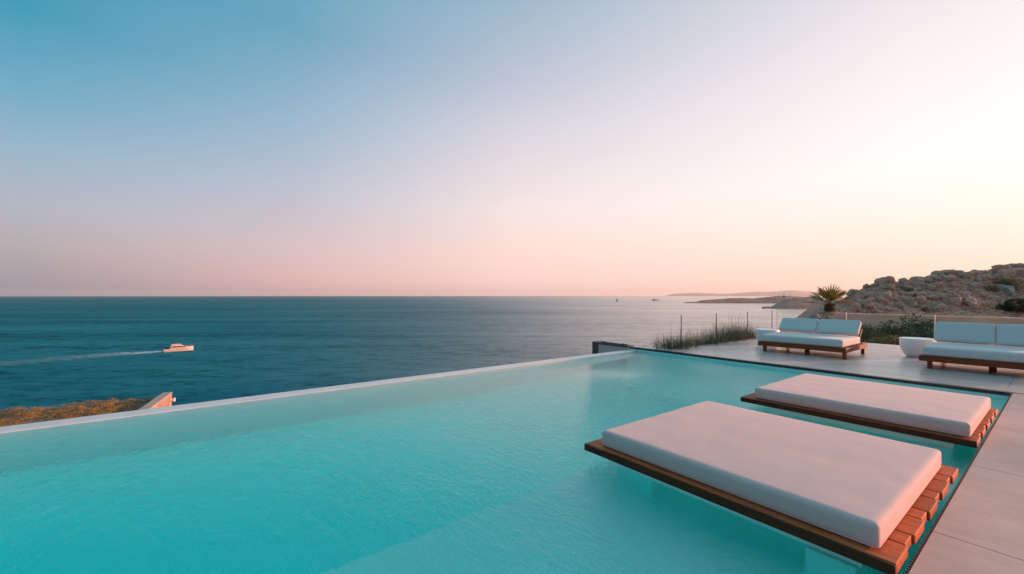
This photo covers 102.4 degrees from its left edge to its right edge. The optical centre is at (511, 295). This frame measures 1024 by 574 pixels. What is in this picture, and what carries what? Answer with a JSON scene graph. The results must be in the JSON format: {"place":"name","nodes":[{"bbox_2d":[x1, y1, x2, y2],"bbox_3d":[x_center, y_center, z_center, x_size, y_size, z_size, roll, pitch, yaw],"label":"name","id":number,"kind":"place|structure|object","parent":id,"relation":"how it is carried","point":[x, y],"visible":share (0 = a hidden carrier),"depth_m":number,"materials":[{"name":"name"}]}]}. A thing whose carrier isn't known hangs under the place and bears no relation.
{"place":"outdoors","nodes":[
{"label":"outdoors","id":0,"kind":"place"},
{"bbox_2d":[0,392,171,426],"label":"planted roof building","id":1,"kind":"structure","parent":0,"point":[163,399],"depth_m":16.88,"materials":[{"name":"stone"}]},
{"bbox_2d":[0,416,16,423],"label":"roof shrub","id":2,"kind":"object","parent":1,"relation":"on","point":[2,422],"visible":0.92,"depth_m":15.03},
{"bbox_2d":[0,407,24,415],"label":"roof shrub","id":3,"kind":"object","parent":1,"relation":"on","point":[10,413],"visible":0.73,"depth_m":16.18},
{"bbox_2d":[0,406,40,414],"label":"roof shrub","id":4,"kind":"object","parent":1,"relation":"on","point":[27,408],"visible":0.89,"depth_m":16.45,"materials":[{"name":"plant"}]},
{"bbox_2d":[12,415,35,422],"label":"roof shrub","id":5,"kind":"object","parent":1,"relation":"on","point":[26,418],"visible":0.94,"depth_m":15.36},
{"bbox_2d":[10,410,39,417],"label":"roof shrub","id":6,"kind":"object","parent":1,"relation":"on","point":[20,413],"visible":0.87,"depth_m":15.99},
{"bbox_2d":[30,406,55,412],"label":"roof shrub","id":7,"kind":"object","parent":1,"relation":"on","point":[35,409],"visible":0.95,"depth_m":16.62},
{"bbox_2d":[26,410,65,416],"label":"roof shrub","id":8,"kind":"object","parent":1,"relation":"on","point":[45,414],"visible":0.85,"depth_m":16.08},
{"bbox_2d":[29,414,67,419],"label":"roof shrub","id":9,"kind":"object","parent":1,"relation":"on","point":[47,416],"visible":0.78,"depth_m":15.62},
{"bbox_2d":[53,408,74,414],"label":"roof shrub","id":10,"kind":"object","parent":1,"relation":"on","point":[64,411],"visible":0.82,"depth_m":16.26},
{"bbox_2d":[54,414,82,419],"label":"roof shrub","id":11,"kind":"object","parent":1,"relation":"on","point":[72,416],"visible":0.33,"depth_m":15.36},
{"bbox_2d":[55,411,82,418],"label":"roof shrub","id":12,"kind":"object","parent":1,"relation":"on","point":[59,416],"visible":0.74,"depth_m":15.73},
{"bbox_2d":[59,401,84,408],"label":"roof shrub","id":13,"kind":"object","parent":1,"relation":"on","point":[74,405],"visible":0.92,"depth_m":17.16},
{"bbox_2d":[72,408,104,415],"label":"roof shrub","id":14,"kind":"object","parent":1,"relation":"on","point":[91,410],"visible":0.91,"depth_m":16.15,"materials":[{"name":"plant"}]},
{"bbox_2d":[77,400,102,406],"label":"roof shrub","id":15,"kind":"object","parent":1,"relation":"on","point":[91,403],"visible":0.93,"depth_m":17.52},
{"bbox_2d":[66,402,115,414],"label":"roof shrub","id":16,"kind":"object","parent":1,"relation":"on","point":[81,407],"visible":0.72,"depth_m":16.69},
{"bbox_2d":[97,406,118,414],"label":"roof shrub","id":17,"kind":"object","parent":1,"relation":"on","point":[112,410],"visible":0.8,"depth_m":16.37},
{"bbox_2d":[92,403,124,409],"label":"roof shrub","id":18,"kind":"object","parent":1,"relation":"on","point":[107,406],"visible":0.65,"depth_m":17.00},
{"bbox_2d":[95,397,122,407],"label":"roof shrub","id":19,"kind":"object","parent":1,"relation":"on","point":[108,402],"visible":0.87,"depth_m":17.64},
{"bbox_2d":[109,403,137,409],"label":"roof shrub","id":20,"kind":"object","parent":1,"relation":"on","point":[131,404],"visible":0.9,"depth_m":17.17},
{"bbox_2d":[129,395,156,403],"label":"roof shrub","id":21,"kind":"object","parent":1,"relation":"on","point":[147,399],"visible":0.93,"depth_m":18.20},
{"bbox_2d":[0,350,636,432],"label":"pool edge","id":22,"kind":"object","parent":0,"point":[22,427],"visible":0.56,"depth_m":6.36,"materials":[{"name":"white paint"}]},
{"bbox_2d":[0,296,845,411],"bbox_3d":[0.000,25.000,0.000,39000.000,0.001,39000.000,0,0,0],"label":"sea","id":23,"kind":"structure","parent":0,"point":[54,350],"depth_m":250.13,"materials":[{"name":"liquid"}]},
{"bbox_2d":[103,351,161,355],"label":"wake","id":24,"kind":"object","parent":23,"relation":"on","point":[140,352],"visible":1,"depth_m":179.19,"materials":[{"name":"liquid"}]},
{"bbox_2d":[163,342,192,351],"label":"motor yacht","id":25,"kind":"object","parent":23,"relation":"on","point":[176,347],"visible":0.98,"depth_m":183.22,"materials":[{"name":"white plastic"}]},
{"bbox_2d":[0,351,1006,573],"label":"pool water","id":26,"kind":"structure","parent":0,"point":[499,471],"depth_m":3.42,"materials":[{"name":"liquid"}]},
{"bbox_2d":[0,0,1023,295],"label":"sky","id":27,"kind":"structure","parent":0,"point":[148,147],"materials":[{"name":"blue"}]},
{"bbox_2d":[666,290,846,295],"bbox_3d":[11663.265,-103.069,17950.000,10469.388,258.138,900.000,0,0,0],"label":"mountains","id":28,"kind":"structure","parent":0,"point":[790,293],"depth_m":17647.61,"materials":[{"name":"stone"}]},
{"bbox_2d":[684,296,842,302],"bbox_3d":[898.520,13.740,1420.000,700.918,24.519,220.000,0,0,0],"label":"headland","id":29,"kind":"structure","parent":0,"point":[775,299],"depth_m":1363.36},
{"bbox_2d":[762,297,825,308],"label":"headland","id":30,"kind":"structure","parent":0,"point":[794,303],"depth_m":792.78,"materials":[{"name":"stone"}]},
{"bbox_2d":[649,338,1023,394],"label":"terrace","id":31,"kind":"structure","parent":0,"point":[889,360],"depth_m":9.06,"materials":[{"name":"concrete"}]},
{"bbox_2d":[681,312,748,347],"bbox_3d":[7.101,1.025,13.236,5.962,0.950,0.060,0,0,-36],"label":"glass fence","id":32,"kind":"object","parent":31,"relation":"on","point":[716,328],"visible":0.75,"depth_m":12.62,"materials":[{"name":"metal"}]},
{"bbox_2d":[755,328,779,340],"bbox_3d":[7.895,1.271,12.716,0.660,0.458,0.660,0,0,-36],"label":"side table","id":33,"kind":"object","parent":31,"relation":"on","point":[759,332],"visible":0.59,"depth_m":12.62,"materials":[{"name":"white plastic"}]},
{"bbox_2d":[758,318,866,359],"bbox_3d":[7.909,1.071,10.876,1.700,0.859,1.920,0,0,-36],"label":"daybed","id":34,"kind":"object","parent":31,"relation":"on","point":[807,340],"visible":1,"depth_m":10.63,"materials":[{"name":"fabric"}]},
{"bbox_2d":[777,311,934,335],"bbox_3d":[12.614,1.025,10.865,0.067,0.950,10.144,0,0,-36],"label":"glass fence","id":35,"kind":"object","parent":31,"relation":"on","point":[845,319],"visible":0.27,"depth_m":13.31,"materials":[{"name":"glass"}]},
{"bbox_2d":[899,337,936,357],"bbox_3d":[9.883,1.271,10.019,0.660,0.458,0.660,0,0,-36],"label":"side table","id":36,"kind":"object","parent":31,"relation":"on","point":[911,346],"visible":0.79,"depth_m":9.89,"materials":[{"name":"white plastic"}]},
{"bbox_2d":[919,322,1023,371],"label":"daybed","id":37,"kind":"object","parent":31,"relation":"on","point":[987,353],"visible":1,"depth_m":8.34,"materials":[{"name":"fabric"}]},
{"bbox_2d":[780,272,1023,345],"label":"hillside ground","id":38,"kind":"structure","parent":0,"point":[807,313],"depth_m":40.55,"materials":[{"name":"soil"}]},
{"bbox_2d":[592,341,633,353],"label":"side wall","id":39,"kind":"structure","parent":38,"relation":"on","point":[601,346],"depth_m":12.72,"materials":[{"name":"concrete"}]},
{"bbox_2d":[809,313,821,319],"bbox_3d":[17.409,1.381,23.600,0.585,0.690,0.529,6,-5,5],"label":"boulder","id":40,"kind":"object","parent":38,"relation":"on","point":[814,316],"visible":0.47,"depth_m":23.41,"materials":[{"name":"grey stone"}]},
{"bbox_2d":[803,284,853,311],"bbox_3d":[18.944,0.230,24.662,2.366,2.014,2.744,0,0,-38],"label":"fan palm","id":41,"kind":"object","parent":38,"relation":"on","point":[831,294],"visible":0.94,"depth_m":24.39,"materials":[{"name":"green plant"}]},
{"bbox_2d":[848,289,856,295],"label":"boulder","id":42,"kind":"object","parent":38,"relation":"on","point":[851,292],"visible":0.74,"depth_m":44.66,"materials":[{"name":"grey stone"}]},
{"bbox_2d":[849,302,861,310],"bbox_3d":[33.438,1.186,40.021,0.896,0.986,0.817,7,-8,-6],"label":"boulder","id":43,"kind":"object","parent":38,"relation":"on","point":[858,306],"visible":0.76,"depth_m":39.68,"materials":[{"name":"grey stone"}]},
{"bbox_2d":[852,295,863,300],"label":"boulder","id":44,"kind":"object","parent":38,"relation":"on","point":[854,298],"visible":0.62,"depth_m":41.90,"materials":[{"name":"grey stone"}]},
{"bbox_2d":[844,328,877,341],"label":"shrub","id":45,"kind":"object","parent":38,"relation":"on","point":[866,332],"visible":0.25,"depth_m":17.92,"materials":[{"name":"green plant"}]},
{"bbox_2d":[863,303,873,308],"bbox_3d":[34.433,1.063,39.762,0.883,0.523,0.817,4,-31,-6],"label":"boulder","id":46,"kind":"object","parent":38,"relation":"on","point":[869,306],"visible":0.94,"depth_m":39.47,"materials":[{"name":"grey stone"}]},
{"bbox_2d":[863,291,874,297],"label":"boulder","id":47,"kind":"object","parent":38,"relation":"on","point":[868,294],"visible":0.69,"depth_m":41.78,"materials":[{"name":"grey stone"}]},
{"bbox_2d":[860,322,890,335],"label":"shrub","id":48,"kind":"object","parent":38,"relation":"on","point":[870,326],"visible":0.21,"depth_m":19.25,"materials":[{"name":"green plant"}]},
{"bbox_2d":[862,331,891,343],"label":"shrub","id":49,"kind":"object","parent":38,"relation":"on","point":[878,335],"visible":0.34,"depth_m":17.15,"materials":[{"name":"green plant"}]},
{"bbox_2d":[874,279,884,285],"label":"boulder","id":50,"kind":"object","parent":38,"relation":"on","point":[877,282],"visible":0.81,"depth_m":44.13,"materials":[{"name":"grey stone"}]},
{"bbox_2d":[865,335,897,344],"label":"shrub","id":51,"kind":"object","parent":38,"relation":"on","point":[884,340],"visible":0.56,"depth_m":15.59,"materials":[{"name":"green plant"}]},
{"bbox_2d":[876,297,888,303],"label":"boulder","id":52,"kind":"object","parent":38,"relation":"on","point":[883,300],"visible":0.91,"depth_m":40.30,"materials":[{"name":"grey stone"}]},
{"bbox_2d":[878,284,888,288],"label":"boulder","id":53,"kind":"object","parent":38,"relation":"on","point":[883,286],"visible":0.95,"depth_m":42.58,"materials":[{"name":"grey stone"}]},
{"bbox_2d":[880,292,891,295],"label":"boulder","id":54,"kind":"object","parent":38,"relation":"on","point":[885,293],"visible":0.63,"depth_m":41.06,"materials":[{"name":"grey stone"}]},
{"bbox_2d":[884,276,894,283],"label":"boulder","id":55,"kind":"object","parent":38,"relation":"on","point":[889,279],"visible":0.75,"depth_m":44.06,"materials":[{"name":"grey stone"}]},
{"bbox_2d":[887,284,895,289],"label":"boulder","id":56,"kind":"object","parent":38,"relation":"on","point":[891,286],"visible":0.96,"depth_m":42.21,"materials":[{"name":"grey stone"}]},
{"bbox_2d":[888,335,899,344],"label":"shrub","id":57,"kind":"object","parent":38,"relation":"on","point":[892,338],"visible":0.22,"depth_m":15.25,"materials":[{"name":"green plant"}]},
{"bbox_2d":[881,325,924,336],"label":"shrub","id":58,"kind":"object","parent":38,"relation":"on","point":[888,333],"visible":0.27,"depth_m":18.80,"materials":[{"name":"green plant"}]},
{"bbox_2d":[898,278,908,282],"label":"boulder","id":59,"kind":"object","parent":38,"relation":"on","point":[901,280],"visible":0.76,"depth_m":44.72,"materials":[{"name":"grey stone"}]},
{"bbox_2d":[878,313,936,338],"bbox_3d":[17.670,1.536,18.043,1.741,1.532,2.514,0,0,-12],"label":"shrub","id":60,"kind":"object","parent":38,"relation":"on","point":[917,327],"visible":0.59,"depth_m":17.98,"materials":[{"name":"green plant"}]},
{"bbox_2d":[901,286,913,291],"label":"shrub","id":61,"kind":"object","parent":38,"relation":"on","point":[907,289],"visible":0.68,"depth_m":42.26,"materials":[{"name":"green plant"}]},
{"bbox_2d":[903,297,913,302],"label":"boulder","id":62,"kind":"object","parent":38,"relation":"on","point":[908,299],"visible":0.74,"depth_m":40.41,"materials":[{"name":"grey stone"}]},
{"bbox_2d":[811,308,1018,345],"bbox_3d":[29.982,2.944,23.511,36.325,4.708,25.297,0,0,0],"label":"ground scrub","id":63,"kind":"object","parent":38,"relation":"on","point":[855,312],"visible":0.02,"depth_m":23.80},
{"bbox_2d":[813,273,1023,317],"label":"rubble","id":64,"kind":"object","parent":38,"relation":"on","point":[986,308],"visible":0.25,"depth_m":40.25,"materials":[{"name":"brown stone"}]},
{"bbox_2d":[914,295,926,303],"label":"boulder","id":65,"kind":"object","parent":38,"relation":"on","point":[921,297],"visible":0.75,"depth_m":40.22,"materials":[{"name":"grey stone"}]},
{"bbox_2d":[830,313,1023,346],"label":"wall","id":66,"kind":"structure","parent":38,"relation":"on","point":[873,319],"depth_m":18.76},
{"bbox_2d":[904,326,949,342],"bbox_3d":[16.203,1.790,15.955,1.419,1.249,2.049,0,0,19],"label":"shrub","id":67,"kind":"object","parent":38,"relation":"on","point":[924,335],"visible":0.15,"depth_m":16.12,"materials":[{"name":"green plant"}]},
{"bbox_2d":[925,295,936,298],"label":"boulder","id":68,"kind":"object","parent":38,"relation":"on","point":[930,296],"visible":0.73,"depth_m":40.39,"materials":[{"name":"brown stone"}]},
{"bbox_2d":[927,285,936,290],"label":"boulder","id":69,"kind":"object","parent":38,"relation":"on","point":[932,288],"visible":0.81,"depth_m":42.13,"materials":[{"name":"grey stone"}]},
{"bbox_2d":[931,271,944,275],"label":"boulder","id":70,"kind":"object","parent":38,"relation":"on","point":[938,273],"visible":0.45,"depth_m":45.18,"materials":[{"name":"grey stone"}]},
{"bbox_2d":[933,282,943,287],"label":"boulder","id":71,"kind":"object","parent":38,"relation":"on","point":[938,284],"visible":0.87,"depth_m":42.35,"materials":[{"name":"grey stone"}]},
{"bbox_2d":[934,293,946,299],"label":"boulder","id":72,"kind":"object","parent":38,"relation":"on","point":[943,295],"visible":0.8,"depth_m":40.50,"materials":[{"name":"grey stone"}]},
{"bbox_2d":[934,304,947,309],"bbox_3d":[40.964,1.178,39.358,0.768,0.694,0.756,2,-20,7],"label":"boulder","id":73,"kind":"object","parent":38,"relation":"on","point":[940,306],"visible":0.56,"depth_m":39.06,"materials":[{"name":"grey stone"}]},
{"bbox_2d":[942,275,956,281],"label":"boulder","id":74,"kind":"object","parent":38,"relation":"on","point":[950,278],"visible":0.94,"depth_m":43.18,"materials":[{"name":"grey stone"}]},
{"bbox_2d":[944,269,955,273],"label":"boulder","id":75,"kind":"object","parent":38,"relation":"on","point":[952,271],"visible":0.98,"depth_m":44.54,"materials":[{"name":"grey stone"}]},
{"bbox_2d":[949,297,961,306],"bbox_3d":[42.775,0.675,39.673,0.890,0.981,0.812,16,-6,-40],"label":"boulder","id":76,"kind":"object","parent":38,"relation":"on","point":[955,301],"visible":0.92,"depth_m":39.35,"materials":[{"name":"grey stone"}]},
{"bbox_2d":[957,291,970,295],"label":"boulder","id":77,"kind":"object","parent":38,"relation":"on","point":[961,293],"visible":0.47,"depth_m":40.47,"materials":[{"name":"grey stone"}]},
{"bbox_2d":[958,272,973,277],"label":"boulder","id":78,"kind":"object","parent":38,"relation":"on","point":[968,274],"visible":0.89,"depth_m":43.39,"materials":[{"name":"grey stone"}]},
{"bbox_2d":[963,298,976,304],"bbox_3d":[43.967,0.764,39.525,0.882,0.972,0.805,2,31,31],"label":"boulder","id":79,"kind":"object","parent":38,"relation":"on","point":[968,300],"visible":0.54,"depth_m":39.30,"materials":[{"name":"grey stone"}]},
{"bbox_2d":[968,302,980,309],"bbox_3d":[43.799,1.073,38.971,0.884,0.774,0.783,14,-19,15],"label":"boulder","id":80,"kind":"object","parent":38,"relation":"on","point":[975,306],"visible":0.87,"depth_m":38.72,"materials":[{"name":"grey stone"}]},
{"bbox_2d":[970,282,982,288],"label":"boulder","id":81,"kind":"object","parent":38,"relation":"on","point":[977,285],"visible":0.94,"depth_m":41.45,"materials":[{"name":"grey stone"}]},
{"bbox_2d":[973,270,983,275],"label":"boulder","id":82,"kind":"object","parent":38,"relation":"on","point":[979,272],"visible":0.59,"depth_m":44.36,"materials":[{"name":"grey stone"}]},
{"bbox_2d":[974,274,994,279],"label":"boulder","id":83,"kind":"object","parent":38,"relation":"on","point":[988,276],"visible":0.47,"depth_m":42.94,"materials":[{"name":"grey stone"}]},
{"bbox_2d":[983,284,1006,292],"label":"shrub","id":84,"kind":"object","parent":38,"relation":"on","point":[993,287],"visible":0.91,"depth_m":41.47,"materials":[{"name":"green plant"}]},
{"bbox_2d":[993,273,1004,279],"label":"boulder","id":85,"kind":"object","parent":38,"relation":"on","point":[1000,276],"visible":0.73,"depth_m":42.93,"materials":[{"name":"grey stone"}]},
{"bbox_2d":[991,264,1012,269],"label":"boulder","id":86,"kind":"object","parent":38,"relation":"on","point":[1000,266],"visible":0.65,"depth_m":44.61,"materials":[{"name":"grey stone"}]},
{"bbox_2d":[996,285,1014,295],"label":"boulder","id":87,"kind":"object","parent":38,"relation":"on","point":[1010,290],"visible":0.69,"depth_m":40.85,"materials":[{"name":"grey stone"}]},
{"bbox_2d":[991,277,1023,288],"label":"shrub","id":88,"kind":"object","parent":38,"relation":"on","point":[1007,280],"visible":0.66,"depth_m":41.65,"materials":[{"name":"green plant"}]},
{"bbox_2d":[997,268,1017,276],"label":"boulder","id":89,"kind":"object","parent":38,"relation":"on","point":[1010,272],"visible":0.59,"depth_m":43.55,"materials":[{"name":"grey stone"}]},
{"bbox_2d":[994,298,1021,311],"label":"shrub","id":90,"kind":"object","parent":38,"relation":"on","point":[1011,303],"visible":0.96,"depth_m":38.50,"materials":[{"name":"green plant"}]},
{"bbox_2d":[1008,297,1023,313],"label":"shrub","id":91,"kind":"object","parent":38,"relation":"on","point":[1021,308],"visible":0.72,"depth_m":38.11,"materials":[{"name":"green plant"}]},
{"bbox_2d":[1015,268,1023,273],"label":"boulder","id":92,"kind":"object","parent":38,"relation":"on","point":[1020,270],"visible":0.54,"depth_m":43.61,"materials":[{"name":"stone"}]},
{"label":"planting strip","id":93,"kind":"structure","parent":38,"relation":"on","visible":0},
{"bbox_2d":[648,324,692,349],"bbox_3d":[4.519,1.175,11.656,1.458,0.890,1.511,0,0,-42],"label":"grass clump","id":94,"kind":"object","parent":93,"relation":"on","point":[672,345],"visible":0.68,"depth_m":11.54,"materials":[{"name":"plant"}]},
{"bbox_2d":[658,331,700,348],"bbox_3d":[4.929,1.233,11.980,1.444,0.774,1.307,0,0,-41],"label":"grass clump","id":95,"kind":"object","parent":93,"relation":"on","point":[694,345],"visible":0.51,"depth_m":11.87,"materials":[{"name":"plant"}]},
{"bbox_2d":[675,332,709,346],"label":"grass clump","id":96,"kind":"object","parent":93,"relation":"on","point":[694,341],"visible":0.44,"depth_m":12.35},
{"bbox_2d":[682,323,723,345],"bbox_3d":[5.920,1.173,12.786,1.466,0.893,1.457,0,0,39],"label":"grass clump","id":97,"kind":"object","parent":93,"relation":"on","point":[705,342],"visible":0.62,"depth_m":12.81,"materials":[{"name":"plant"}]},
{"bbox_2d":[695,322,729,343],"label":"grass clump","id":98,"kind":"object","parent":93,"relation":"on","point":[718,341],"visible":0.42,"depth_m":13.05,"materials":[{"name":"plant"}]},
{"bbox_2d":[701,323,742,342],"bbox_3d":[6.931,1.133,13.525,1.560,0.974,1.684,0,0,45],"label":"grass clump","id":99,"kind":"object","parent":93,"relation":"on","point":[731,339],"visible":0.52,"depth_m":13.35,"materials":[{"name":"plant"}]},
{"bbox_2d":[713,313,752,340],"bbox_3d":[7.400,1.032,13.876,1.641,1.175,1.778,0,0,-18],"label":"grass clump","id":100,"kind":"object","parent":93,"relation":"on","point":[741,336],"visible":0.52,"depth_m":13.75,"materials":[{"name":"plant"}]},
{"bbox_2d":[731,321,755,339],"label":"grass clump","id":101,"kind":"object","parent":93,"relation":"on","point":[751,336],"visible":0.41,"depth_m":14.13,"materials":[{"name":"plant"}]},
{"bbox_2d":[736,319,759,337],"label":"grass clump","id":102,"kind":"object","parent":93,"relation":"on","point":[748,329],"visible":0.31,"depth_m":14.97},
{"bbox_2d":[908,393,1023,573],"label":"paving","id":103,"kind":"structure","parent":0,"point":[979,528],"depth_m":2.79,"materials":[{"name":"stone"}]},
{"bbox_2d":[903,394,1011,573],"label":"overflow slots","id":104,"kind":"object","parent":103,"relation":"on","point":[918,551],"visible":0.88,"depth_m":2.97,"materials":[{"name":"black tile"}]},
{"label":"pool floor","id":105,"kind":"structure","parent":0,"visible":0},
{"bbox_2d":[630,348,1008,398],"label":"pool walls","id":106,"kind":"structure","parent":105,"relation":"on","point":[916,385],"depth_m":7.92,"materials":[{"name":"paint"}]},
{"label":"pool shelf","id":107,"kind":"structure","parent":0,"visible":0},
{"bbox_2d":[584,438,957,573],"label":"sunbathing platform","id":108,"kind":"structure","parent":107,"relation":"on","point":[890,556],"depth_m":2.76,"materials":[{"name":"brown wood"}]},
{"bbox_2d":[602,401,940,547],"bbox_3d":[2.244,1.371,3.722,1.943,0.159,2.064,0,0,-36],"label":"mattress","id":109,"kind":"object","parent":108,"relation":"on","point":[865,489],"visible":1,"depth_m":3.23,"materials":[{"name":"fabric"}]},
{"bbox_2d":[740,393,997,448],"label":"sunbathing platform","id":110,"kind":"structure","parent":107,"relation":"on","point":[947,440],"depth_m":4.76,"materials":[{"name":"brown wood"}]},
{"bbox_2d":[755,373,990,436],"bbox_3d":[4.783,1.373,5.545,1.873,0.156,2.063,0,0,-36],"label":"mattress","id":111,"kind":"object","parent":110,"relation":"on","point":[959,414],"visible":1,"depth_m":5.12,"materials":[{"name":"fabric"}]},
{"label":"terrace bed","id":112,"kind":"structure","parent":0,"visible":0},
{"bbox_2d":[629,346,1010,395],"bbox_3d":[5.590,1.523,9.215,0.125,0.054,7.120,0,0,-36],"label":"terrace edge tile","id":113,"kind":"object","parent":112,"relation":"on","point":[973,389],"visible":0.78,"depth_m":7.92,"materials":[{"name":"tile"}]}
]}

